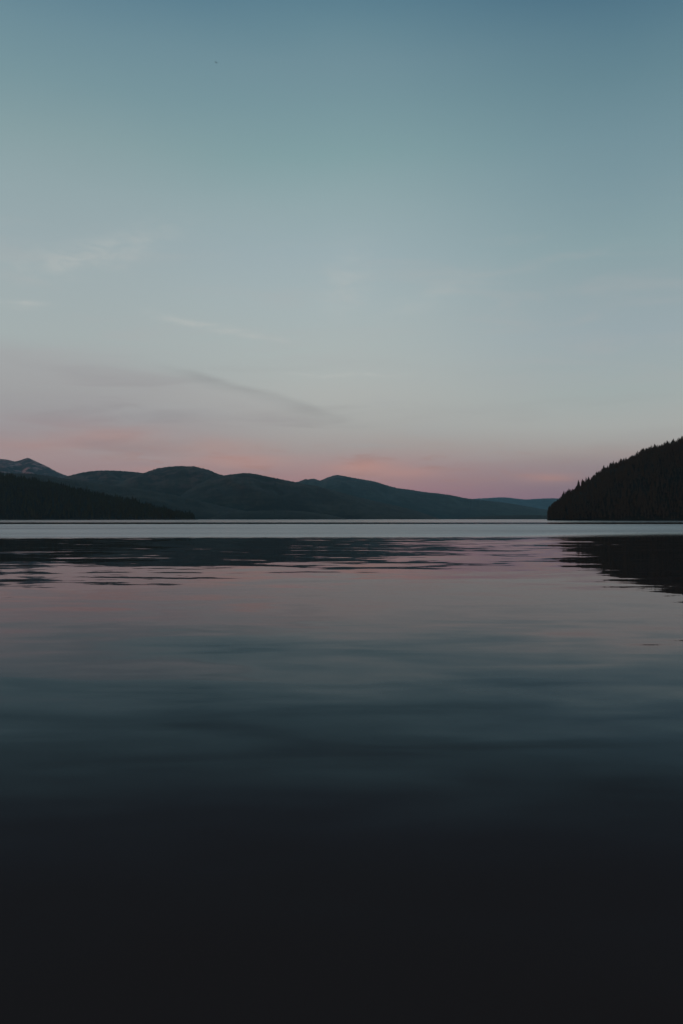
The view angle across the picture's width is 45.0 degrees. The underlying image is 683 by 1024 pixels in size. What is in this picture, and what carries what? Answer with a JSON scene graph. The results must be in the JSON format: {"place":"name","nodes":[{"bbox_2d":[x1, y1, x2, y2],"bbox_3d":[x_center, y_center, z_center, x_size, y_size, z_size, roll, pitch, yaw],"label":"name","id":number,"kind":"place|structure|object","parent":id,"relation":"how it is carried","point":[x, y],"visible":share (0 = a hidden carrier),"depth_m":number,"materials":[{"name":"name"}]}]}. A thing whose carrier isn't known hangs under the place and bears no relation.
{"place":"outdoors","nodes":[
{"label":"outdoors","id":0,"kind":"place"},
{"bbox_2d":[0,458,66,477],"bbox_3d":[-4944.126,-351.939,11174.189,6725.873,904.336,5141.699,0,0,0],"label":"mountain","id":1,"kind":"structure","parent":0,"point":[28,465],"depth_m":10269.82,"materials":[{"name":"grey stone"}]},
{"bbox_2d":[0,478,195,519],"bbox_3d":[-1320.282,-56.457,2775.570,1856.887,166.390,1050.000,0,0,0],"label":"headland","id":2,"kind":"structure","parent":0,"point":[47,517],"depth_m":2310.17,"materials":[{"name":"black plant"}]},
{"bbox_2d":[0,471,194,519],"bbox_3d":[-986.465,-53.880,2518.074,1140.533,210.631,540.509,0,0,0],"label":"forest","id":3,"kind":"object","parent":2,"relation":"on","point":[159,512],"visible":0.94,"depth_m":2405.47,"materials":[{"name":"green plant"}]},
{"bbox_2d":[64,470,141,485],"bbox_3d":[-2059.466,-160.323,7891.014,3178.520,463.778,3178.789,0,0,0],"label":"hill","id":4,"kind":"structure","parent":0,"point":[111,477],"depth_m":7415.39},
{"bbox_2d":[1,472,242,518],"bbox_3d":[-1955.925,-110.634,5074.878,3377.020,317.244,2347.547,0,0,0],"label":"hill","id":5,"kind":"structure","parent":0,"point":[200,509],"depth_m":4540.47,"materials":[{"name":"plant"}]},
{"bbox_2d":[115,466,222,495],"bbox_3d":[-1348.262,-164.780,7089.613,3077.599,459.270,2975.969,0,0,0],"label":"hill","id":6,"kind":"structure","parent":0,"point":[177,480],"depth_m":6361.89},
{"bbox_2d":[209,510,344,518],"bbox_3d":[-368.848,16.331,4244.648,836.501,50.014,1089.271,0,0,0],"label":"shore","id":7,"kind":"structure","parent":0,"point":[274,514],"depth_m":3845.27,"materials":[{"name":"brown plant"}]},
{"bbox_2d":[181,473,437,518],"bbox_3d":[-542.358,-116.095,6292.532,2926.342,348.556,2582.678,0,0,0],"label":"hill","id":8,"kind":"structure","parent":0,"point":[248,492],"depth_m":5398.09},
{"bbox_2d":[0,519,682,1023],"bbox_3d":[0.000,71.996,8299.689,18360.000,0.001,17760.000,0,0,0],"label":"water","id":9,"kind":"structure","parent":0,"point":[340,771],"depth_m":8.15,"materials":[{"name":"liquid"}]},
{"bbox_2d":[0,0,682,498],"label":"sky","id":10,"kind":"structure","parent":0,"point":[430,246],"materials":[{"name":"blue"}]},
{"bbox_2d":[297,475,547,518],"bbox_3d":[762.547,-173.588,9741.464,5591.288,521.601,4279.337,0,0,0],"label":"mountain","id":11,"kind":"structure","parent":0,"point":[441,506],"depth_m":8433.14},
{"bbox_2d":[463,515,546,518],"bbox_3d":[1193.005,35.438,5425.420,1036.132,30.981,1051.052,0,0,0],"label":"shore","id":12,"kind":"structure","parent":0,"point":[517,517],"depth_m":5041.01,"materials":[{"name":"brown plant"}]},
{"bbox_2d":[476,497,558,509],"bbox_3d":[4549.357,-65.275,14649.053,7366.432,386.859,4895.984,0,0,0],"label":"mountain","id":13,"kind":"structure","parent":0,"point":[543,503],"depth_m":13689.16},
{"bbox_2d":[549,444,682,519],"bbox_3d":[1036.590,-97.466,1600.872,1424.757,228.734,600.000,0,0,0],"label":"headland","id":14,"kind":"structure","parent":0,"point":[665,496],"depth_m":1351.56,"materials":[{"name":"black plant"}]},
{"bbox_2d":[547,436,682,517],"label":"forest","id":15,"kind":"object","parent":14,"relation":"on","point":[601,484],"visible":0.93,"depth_m":1404.34,"materials":[{"name":"green plant"}]}
]}

